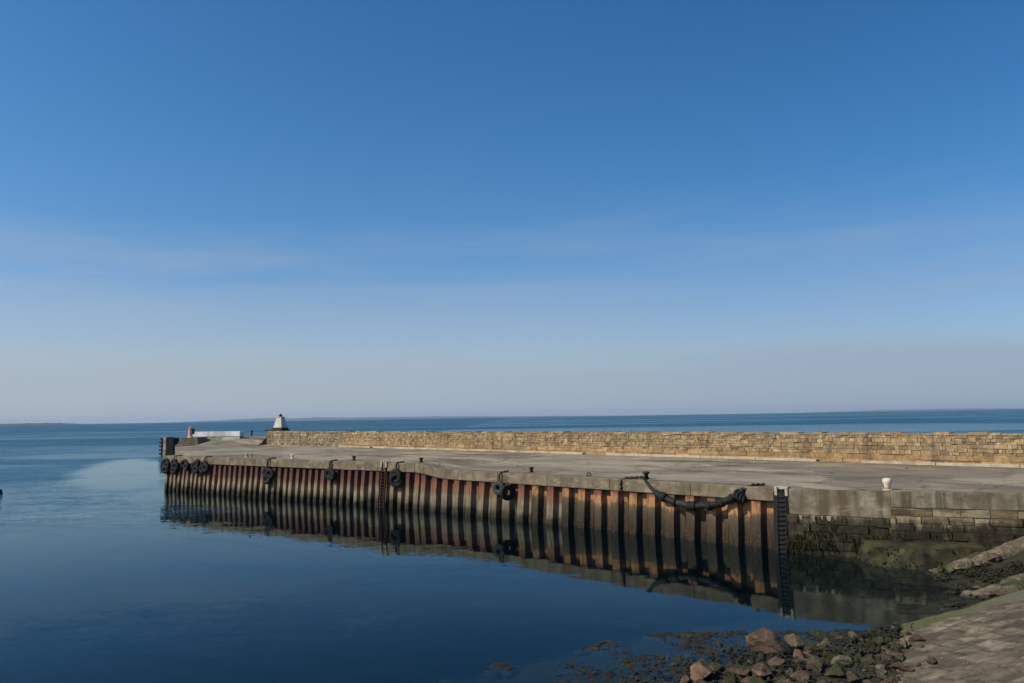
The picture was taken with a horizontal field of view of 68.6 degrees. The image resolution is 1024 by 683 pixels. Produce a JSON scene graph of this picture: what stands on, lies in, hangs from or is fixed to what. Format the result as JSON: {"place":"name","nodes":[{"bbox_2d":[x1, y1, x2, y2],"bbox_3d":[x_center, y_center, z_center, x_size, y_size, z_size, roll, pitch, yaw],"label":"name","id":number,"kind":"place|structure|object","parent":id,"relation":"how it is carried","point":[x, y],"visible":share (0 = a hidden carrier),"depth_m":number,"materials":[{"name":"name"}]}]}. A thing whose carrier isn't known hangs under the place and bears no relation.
{"place":"outdoors","nodes":[
{"label":"outdoors","id":0,"kind":"place"},
{"bbox_2d":[0,423,74,424],"bbox_3d":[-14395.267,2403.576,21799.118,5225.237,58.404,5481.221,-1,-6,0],"label":"hills","id":1,"kind":"structure","parent":0,"point":[38,424],"depth_m":20500.74,"materials":[{"name":"grey"}]},
{"bbox_2d":[167,416,562,422],"bbox_3d":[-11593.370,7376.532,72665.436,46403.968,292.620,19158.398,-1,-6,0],"label":"hills","id":2,"kind":"structure","parent":0,"point":[313,418],"depth_m":70311.71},
{"bbox_2d":[0,410,1023,682],"bbox_3d":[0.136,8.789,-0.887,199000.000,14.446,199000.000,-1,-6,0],"label":"terrain","id":3,"kind":"structure","parent":0,"point":[130,598],"depth_m":56.17,"materials":[{"name":"blue liquid"}]},
{"bbox_2d":[680,675,690,682],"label":"boulder","id":4,"kind":"object","parent":3,"relation":"on","point":[685,678],"visible":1,"depth_m":22.20,"materials":[{"name":"brown stone"}]},
{"bbox_2d":[690,658,715,682],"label":"boulder","id":5,"kind":"object","parent":3,"relation":"on","point":[702,668],"visible":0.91,"depth_m":22.35,"materials":[{"name":"brown stone"}]},
{"bbox_2d":[709,662,724,674],"bbox_3d":[6.251,10.132,23.272,0.708,0.462,0.566,-5,-7,37],"label":"boulder","id":6,"kind":"object","parent":3,"relation":"on","point":[719,667],"visible":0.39,"depth_m":23.06,"materials":[{"name":"green stone"}]},
{"bbox_2d":[438,570,998,682],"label":"submerged stones","id":7,"kind":"object","parent":3,"relation":"on","point":[687,640],"visible":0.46,"depth_m":29.70,"materials":[{"name":"stone"}]},
{"bbox_2d":[478,560,1023,682],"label":"seaweed","id":8,"kind":"object","parent":7,"relation":"on","point":[878,631],"visible":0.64,"depth_m":24.87,"materials":[{"name":"green plant"}]},
{"bbox_2d":[721,675,734,682],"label":"boulder","id":9,"kind":"object","parent":8,"relation":"on","point":[729,679],"visible":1,"depth_m":21.65,"materials":[{"name":"green stone"}]},
{"bbox_2d":[954,565,963,570],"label":"stone","id":10,"kind":"object","parent":8,"relation":"on","point":[959,567],"visible":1,"depth_m":36.63,"materials":[{"name":"grey stone"}]},
{"bbox_2d":[981,591,992,597],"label":"stone","id":11,"kind":"object","parent":8,"relation":"on","point":[988,594],"visible":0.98,"depth_m":31.57,"materials":[{"name":"grey stone"}]},
{"bbox_2d":[848,631,858,638],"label":"boulder","id":12,"kind":"object","parent":7,"relation":"on","point":[851,634],"visible":0.68,"depth_m":26.41,"materials":[{"name":"grey stone"}]},
{"bbox_2d":[971,585,983,589],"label":"stone","id":13,"kind":"object","parent":7,"relation":"on","point":[977,587],"visible":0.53,"depth_m":32.46,"materials":[{"name":"brown stone"}]},
{"bbox_2d":[726,662,733,667],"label":"boulder","id":14,"kind":"object","parent":3,"relation":"on","point":[729,664],"visible":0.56,"depth_m":23.69,"materials":[{"name":"grey stone"}]},
{"bbox_2d":[723,664,749,677],"bbox_3d":[6.759,10.044,22.779,1.035,0.440,0.596,-17,-34,31],"label":"boulder","id":15,"kind":"object","parent":3,"relation":"on","point":[738,669],"visible":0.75,"depth_m":22.57,"materials":[{"name":"stone"}]},
{"bbox_2d":[740,677,750,682],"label":"boulder","id":16,"kind":"object","parent":3,"relation":"on","point":[746,680],"visible":0.59,"depth_m":21.84,"materials":[{"name":"stone"}]},
{"bbox_2d":[749,676,765,682],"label":"boulder","id":17,"kind":"object","parent":3,"relation":"on","point":[754,679],"visible":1,"depth_m":21.29,"materials":[{"name":"green stone"}]},
{"bbox_2d":[756,653,764,660],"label":"boulder","id":18,"kind":"object","parent":3,"relation":"on","point":[761,655],"visible":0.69,"depth_m":24.22,"materials":[{"name":"stone"}]},
{"bbox_2d":[751,661,772,678],"bbox_3d":[7.429,9.904,22.403,0.613,0.580,1.073,0,-6,-7],"label":"boulder","id":19,"kind":"object","parent":3,"relation":"on","point":[763,669],"visible":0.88,"depth_m":22.24,"materials":[{"name":"brown stone"}]},
{"bbox_2d":[746,628,793,655],"bbox_3d":[8.731,10.179,25.199,1.915,0.970,0.980,13,-4,-16],"label":"boulder","id":20,"kind":"object","parent":3,"relation":"on","point":[766,640],"visible":0.84,"depth_m":24.93,"materials":[{"name":"brown stone"}]},
{"bbox_2d":[767,656,784,666],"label":"boulder","id":21,"kind":"object","parent":3,"relation":"on","point":[777,661],"visible":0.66,"depth_m":23.41,"materials":[{"name":"brown stone"}]},
{"bbox_2d":[772,669,784,674],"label":"boulder","id":22,"kind":"object","parent":3,"relation":"on","point":[777,670],"visible":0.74,"depth_m":22.74,"materials":[{"name":"grey stone"}]},
{"bbox_2d":[777,678,792,682],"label":"boulder","id":23,"kind":"object","parent":3,"relation":"on","point":[788,680],"visible":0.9,"depth_m":21.17,"materials":[{"name":"brown stone"}]},
{"bbox_2d":[785,668,792,675],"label":"boulder","id":24,"kind":"object","parent":3,"relation":"on","point":[788,671],"visible":0.82,"depth_m":22.33,"materials":[{"name":"stone"}]},
{"bbox_2d":[784,634,807,648],"bbox_3d":[9.722,10.261,25.648,0.831,0.548,0.454,-4,-7,32],"label":"boulder","id":25,"kind":"object","parent":3,"relation":"on","point":[794,640],"visible":0.91,"depth_m":25.57,"materials":[{"name":"beige stone"}]},
{"bbox_2d":[791,659,804,668],"bbox_3d":[8.951,10.117,23.458,0.397,0.266,0.407,-2,-6,14],"label":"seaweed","id":26,"kind":"object","parent":3,"relation":"on","point":[796,660],"visible":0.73,"depth_m":23.42,"materials":[{"name":"green plant"}]},
{"bbox_2d":[793,649,805,660],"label":"boulder","id":27,"kind":"object","parent":3,"relation":"on","point":[799,654],"visible":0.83,"depth_m":24.27,"materials":[{"name":"brown stone"}]},
{"bbox_2d":[790,670,811,682],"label":"boulder","id":28,"kind":"object","parent":3,"relation":"on","point":[800,675],"visible":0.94,"depth_m":21.77,"materials":[{"name":"brown stone"}]},
{"bbox_2d":[803,650,812,656],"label":"boulder","id":29,"kind":"object","parent":3,"relation":"on","point":[807,653],"visible":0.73,"depth_m":24.56,"materials":[{"name":"grey stone"}]},
{"bbox_2d":[803,641,816,653],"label":"boulder","id":30,"kind":"object","parent":3,"relation":"on","point":[809,645],"visible":0.69,"depth_m":25.10,"materials":[{"name":"grey stone"}]},
{"bbox_2d":[807,655,824,672],"bbox_3d":[9.354,9.863,22.925,0.347,0.456,0.664,1,-6,-19],"label":"boulder","id":31,"kind":"object","parent":3,"relation":"on","point":[817,662],"visible":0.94,"depth_m":22.85,"materials":[{"name":"grey stone"}]},
{"bbox_2d":[817,641,831,646],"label":"boulder","id":32,"kind":"object","parent":3,"relation":"on","point":[825,643],"visible":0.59,"depth_m":25.42,"materials":[{"name":"grey stone"}]},
{"bbox_2d":[822,650,835,660],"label":"boulder","id":33,"kind":"object","parent":3,"relation":"on","point":[827,655],"visible":0.74,"depth_m":23.68,"materials":[{"name":"stone"}]},
{"bbox_2d":[824,662,845,677],"bbox_3d":[9.542,9.723,22.118,0.614,0.430,0.960,-5,-22,-18],"label":"boulder","id":34,"kind":"object","parent":3,"relation":"on","point":[835,670],"visible":0.95,"depth_m":21.95,"materials":[{"name":"green stone"}]},
{"bbox_2d":[830,655,852,667],"bbox_3d":[10.169,9.905,23.131,0.662,0.419,0.439,-3,-6,19],"label":"boulder","id":35,"kind":"object","parent":3,"relation":"on","point":[843,659],"visible":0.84,"depth_m":23.05,"materials":[{"name":"grey stone"}]},
{"bbox_2d":[844,652,853,658],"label":"boulder","id":36,"kind":"object","parent":3,"relation":"on","point":[850,655],"visible":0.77,"depth_m":24.02,"materials":[{"name":"stone"}]},
{"bbox_2d":[846,671,860,682],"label":"boulder","id":37,"kind":"object","parent":3,"relation":"on","point":[852,677],"visible":1,"depth_m":21.33,"materials":[{"name":"grey stone"}]},
{"bbox_2d":[853,652,861,661],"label":"boulder","id":38,"kind":"object","parent":3,"relation":"on","point":[858,655],"visible":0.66,"depth_m":23.71,"materials":[{"name":"stone"}]},
{"bbox_2d":[851,670,867,679],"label":"boulder","id":39,"kind":"object","parent":3,"relation":"on","point":[860,674],"visible":0.78,"depth_m":21.76,"materials":[{"name":"stone"}]},
{"bbox_2d":[860,657,876,666],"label":"boulder","id":40,"kind":"object","parent":3,"relation":"on","point":[865,661],"visible":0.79,"depth_m":22.96,"materials":[{"name":"grey stone"}]},
{"bbox_2d":[868,647,876,654],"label":"boulder","id":41,"kind":"object","parent":3,"relation":"on","point":[872,649],"visible":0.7,"depth_m":24.40,"materials":[{"name":"stone"}]},
{"bbox_2d":[874,652,885,659],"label":"boulder","id":42,"kind":"object","parent":3,"relation":"on","point":[880,655],"visible":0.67,"depth_m":23.59,"materials":[{"name":"brown stone"}]},
{"bbox_2d":[873,669,886,673],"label":"boulder","id":43,"kind":"object","parent":3,"relation":"on","point":[883,671],"visible":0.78,"depth_m":22.08,"materials":[{"name":"brown stone"}]},
{"bbox_2d":[873,636,888,646],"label":"boulder","id":44,"kind":"object","parent":3,"relation":"on","point":[879,641],"visible":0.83,"depth_m":25.20,"materials":[{"name":"grey stone"}]},
{"bbox_2d":[875,664,886,670],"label":"boulder","id":45,"kind":"object","parent":3,"relation":"on","point":[881,666],"visible":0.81,"depth_m":22.37,"materials":[{"name":"beige stone"}]},
{"bbox_2d":[877,671,886,679],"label":"boulder","id":46,"kind":"object","parent":3,"relation":"on","point":[881,675],"visible":0.79,"depth_m":21.51,"materials":[{"name":"grey stone"}]},
{"bbox_2d":[881,646,894,653],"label":"boulder","id":47,"kind":"object","parent":3,"relation":"on","point":[887,650],"visible":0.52,"depth_m":24.02,"materials":[{"name":"brown stone"}]},
{"bbox_2d":[881,655,896,665],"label":"boulder","id":48,"kind":"object","parent":3,"relation":"on","point":[890,659],"visible":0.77,"depth_m":23.01,"materials":[{"name":"stone"}]},
{"bbox_2d":[882,677,897,682],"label":"boulder","id":49,"kind":"object","parent":3,"relation":"on","point":[891,680],"visible":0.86,"depth_m":20.93,"materials":[{"name":"brown stone"}]},
{"bbox_2d":[895,654,904,661],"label":"boulder","id":50,"kind":"object","parent":3,"relation":"on","point":[902,656],"visible":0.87,"depth_m":23.20,"materials":[{"name":"stone"}]},
{"bbox_2d":[784,486,1023,574],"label":"masonry quay","id":51,"kind":"structure","parent":3,"relation":"on","point":[973,522],"depth_m":40.46,"materials":[{"name":"stone"}]},
{"bbox_2d":[785,524,1015,570],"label":"hanging weed","id":52,"kind":"object","parent":51,"relation":"hanging from","point":[853,548],"visible":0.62,"depth_m":41.97,"materials":[{"name":"green plant"}]},
{"bbox_2d":[889,590,1023,682],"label":"slipway","id":53,"kind":"structure","parent":3,"relation":"on","point":[982,642],"depth_m":23.35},
{"bbox_2d":[889,675,899,680],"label":"boulder","id":54,"kind":"object","parent":53,"relation":"on","point":[896,678],"visible":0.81,"depth_m":21.34,"materials":[{"name":"brown stone"}]},
{"bbox_2d":[887,652,905,658],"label":"stone","id":55,"kind":"object","parent":53,"relation":"on","point":[894,654],"visible":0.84,"depth_m":23.48,"materials":[{"name":"stone"}]},
{"bbox_2d":[892,643,901,648],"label":"stone","id":56,"kind":"object","parent":53,"relation":"on","point":[896,645],"visible":0.73,"depth_m":24.71,"materials":[{"name":"stone"}]},
{"bbox_2d":[891,662,903,668],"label":"stone","id":57,"kind":"object","parent":53,"relation":"on","point":[897,665],"visible":0.74,"depth_m":22.27,"materials":[{"name":"stone"}]},
{"bbox_2d":[899,638,907,647],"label":"stone","id":58,"kind":"object","parent":53,"relation":"on","point":[904,643],"visible":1,"depth_m":24.60,"materials":[{"name":"grey stone"}]},
{"bbox_2d":[898,665,913,671],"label":"stone","id":59,"kind":"object","parent":53,"relation":"on","point":[906,668],"visible":0.99,"depth_m":21.88,"materials":[{"name":"brown stone"}]},
{"bbox_2d":[901,631,910,636],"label":"stone","id":60,"kind":"object","parent":53,"relation":"on","point":[907,633],"visible":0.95,"depth_m":25.99,"materials":[{"name":"stone"}]},
{"bbox_2d":[908,637,915,641],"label":"stone","id":61,"kind":"object","parent":53,"relation":"on","point":[910,639],"visible":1,"depth_m":25.07,"materials":[{"name":"stone"}]},
{"bbox_2d":[911,634,925,640],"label":"stone","id":62,"kind":"object","parent":53,"relation":"on","point":[916,637],"visible":0.93,"depth_m":24.94,"materials":[{"name":"brown stone"}]},
{"bbox_2d":[925,656,936,663],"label":"stone","id":63,"kind":"object","parent":53,"relation":"on","point":[930,660],"visible":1,"depth_m":22.10,"materials":[{"name":"grey stone"}]},
{"bbox_2d":[929,536,1023,573],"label":"ramp wall","id":64,"kind":"structure","parent":3,"relation":"on","point":[1011,548],"depth_m":37.30,"materials":[{"name":"grey stone"}]},
{"bbox_2d":[947,566,954,572],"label":"stone","id":65,"kind":"object","parent":64,"relation":"on","point":[950,569],"visible":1,"depth_m":36.57,"materials":[{"name":"grey stone"}]},
{"bbox_2d":[974,561,981,565],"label":"stone","id":66,"kind":"object","parent":64,"relation":"on","point":[977,563],"visible":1,"depth_m":36.71,"materials":[{"name":"grey stone"}]},
{"bbox_2d":[988,553,1001,560],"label":"stone","id":67,"kind":"object","parent":64,"relation":"on","point":[994,556],"visible":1,"depth_m":36.94,"materials":[{"name":"grey stone"}]},
{"bbox_2d":[960,573,1023,598],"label":"ramp wall","id":68,"kind":"structure","parent":3,"relation":"on","point":[1011,584],"depth_m":32.15,"materials":[{"name":"grey stone"}]},
{"bbox_2d":[0,409,1023,523],"bbox_3d":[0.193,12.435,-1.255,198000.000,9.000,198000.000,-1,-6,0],"label":"water","id":69,"kind":"structure","parent":0,"point":[51,465],"depth_m":372.54,"materials":[{"name":"blue liquid"}]},
{"bbox_2d":[159,437,178,454],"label":"mooring dolphin","id":70,"kind":"object","parent":69,"relation":"in","point":[167,445],"visible":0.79,"depth_m":183.57,"materials":[{"name":"paint"}]},
{"bbox_2d":[163,436,1023,605],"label":"pier","id":71,"kind":"structure","parent":69,"relation":"in","point":[564,529],"depth_m":60.84,"materials":[{"name":"grey concrete"}]},
{"bbox_2d":[162,458,169,473],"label":"tyre fender","id":72,"kind":"object","parent":71,"relation":"attached to","point":[166,466],"visible":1,"depth_m":89.98,"materials":[{"name":"black rubber"}]},
{"bbox_2d":[170,454,182,474],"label":"tyre fender","id":73,"kind":"object","parent":71,"relation":"hanging from","point":[175,465],"visible":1,"depth_m":88.82,"materials":[{"name":"black rubber"}]},
{"bbox_2d":[180,459,189,470],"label":"tyre fender","id":74,"kind":"object","parent":71,"relation":"hanging from","point":[184,464],"visible":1,"depth_m":87.48,"materials":[{"name":"black rubber"}]},
{"bbox_2d":[187,426,194,437],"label":"light pillar","id":75,"kind":"structure","parent":71,"relation":"on","point":[191,431],"depth_m":127.53,"materials":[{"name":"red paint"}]},
{"bbox_2d":[191,459,199,473],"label":"tyre fender","id":76,"kind":"object","parent":71,"relation":"hanging from","point":[195,464],"visible":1,"depth_m":86.01,"materials":[{"name":"black rubber"}]},
{"bbox_2d":[199,456,211,473],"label":"tyre fender","id":77,"kind":"object","parent":71,"relation":"hanging from","point":[204,467],"visible":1,"depth_m":85.07,"materials":[{"name":"black rubber"}]},
{"bbox_2d":[193,431,243,440],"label":"head wall","id":78,"kind":"structure","parent":71,"relation":"on","point":[223,435],"depth_m":130.71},
{"bbox_2d":[262,457,275,483],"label":"tyre fender","id":79,"kind":"object","parent":71,"relation":"hanging from","point":[268,472],"visible":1,"depth_m":78.35,"materials":[{"name":"black rubber"}]},
{"bbox_2d":[324,459,337,480],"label":"tyre fender","id":80,"kind":"object","parent":71,"relation":"hanging from","point":[329,473],"visible":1,"depth_m":73.06,"materials":[{"name":"black rubber"}]},
{"bbox_2d":[378,461,389,520],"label":"ladder","id":81,"kind":"object","parent":71,"relation":"attached to","point":[381,481],"visible":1,"depth_m":69.01,"materials":[{"name":"black metal"}]},
{"bbox_2d":[389,461,403,487],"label":"tyre fender","id":82,"kind":"object","parent":71,"relation":"hanging from","point":[398,481],"visible":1,"depth_m":67.92,"materials":[{"name":"black rubber"}]},
{"bbox_2d":[492,470,508,494],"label":"tyre fender","id":83,"kind":"object","parent":71,"relation":"hanging from","point":[496,484],"visible":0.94,"depth_m":59.51,"materials":[{"name":"rubber"}]},
{"bbox_2d":[500,484,514,500],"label":"tyre fender","id":84,"kind":"object","parent":71,"relation":"hanging from","point":[504,489],"visible":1,"depth_m":58.62,"materials":[{"name":"black rubber"}]},
{"bbox_2d":[266,431,1023,467],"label":"sea wall","id":85,"kind":"structure","parent":71,"relation":"on","point":[984,449],"depth_m":69.47,"materials":[{"name":"stone"}]},
{"bbox_2d":[265,413,289,430],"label":"beacon","id":86,"kind":"object","parent":85,"relation":"on","point":[280,424],"visible":1,"depth_m":127.27,"materials":[{"name":"white paint"}]},
{"bbox_2d":[642,471,649,478],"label":"bollard","id":87,"kind":"object","parent":71,"relation":"on","point":[646,473],"visible":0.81,"depth_m":52.27,"materials":[{"name":"metal"}]},
{"bbox_2d":[620,475,764,510],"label":"hose fender","id":88,"kind":"object","parent":71,"relation":"hanging from","point":[739,495],"visible":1,"depth_m":47.26,"materials":[{"name":"black rubber"}]},
{"bbox_2d":[773,486,789,574],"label":"ladder","id":89,"kind":"object","parent":71,"relation":"attached to","point":[780,513],"visible":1,"depth_m":43.63,"materials":[{"name":"metal"}]},
{"bbox_2d":[882,478,892,490],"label":"bollard","id":90,"kind":"object","parent":71,"relation":"on","point":[886,482],"visible":1,"depth_m":41.57,"materials":[{"name":"white metal"}]},
{"bbox_2d":[693,679,707,682],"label":"boulder","id":91,"kind":"object","parent":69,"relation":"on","point":[701,680],"visible":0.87,"depth_m":21.81,"materials":[{"name":"stone"}]},
{"bbox_2d":[0,0,1023,423],"label":"sky","id":92,"kind":"structure","parent":0,"point":[210,210],"materials":[{"name":"blue"}]},
{"bbox_2d":[803,408,1023,412],"bbox_3d":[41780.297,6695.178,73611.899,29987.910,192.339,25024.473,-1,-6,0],"label":"hills","id":93,"kind":"structure","parent":0,"point":[928,410],"depth_m":70190.68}
]}

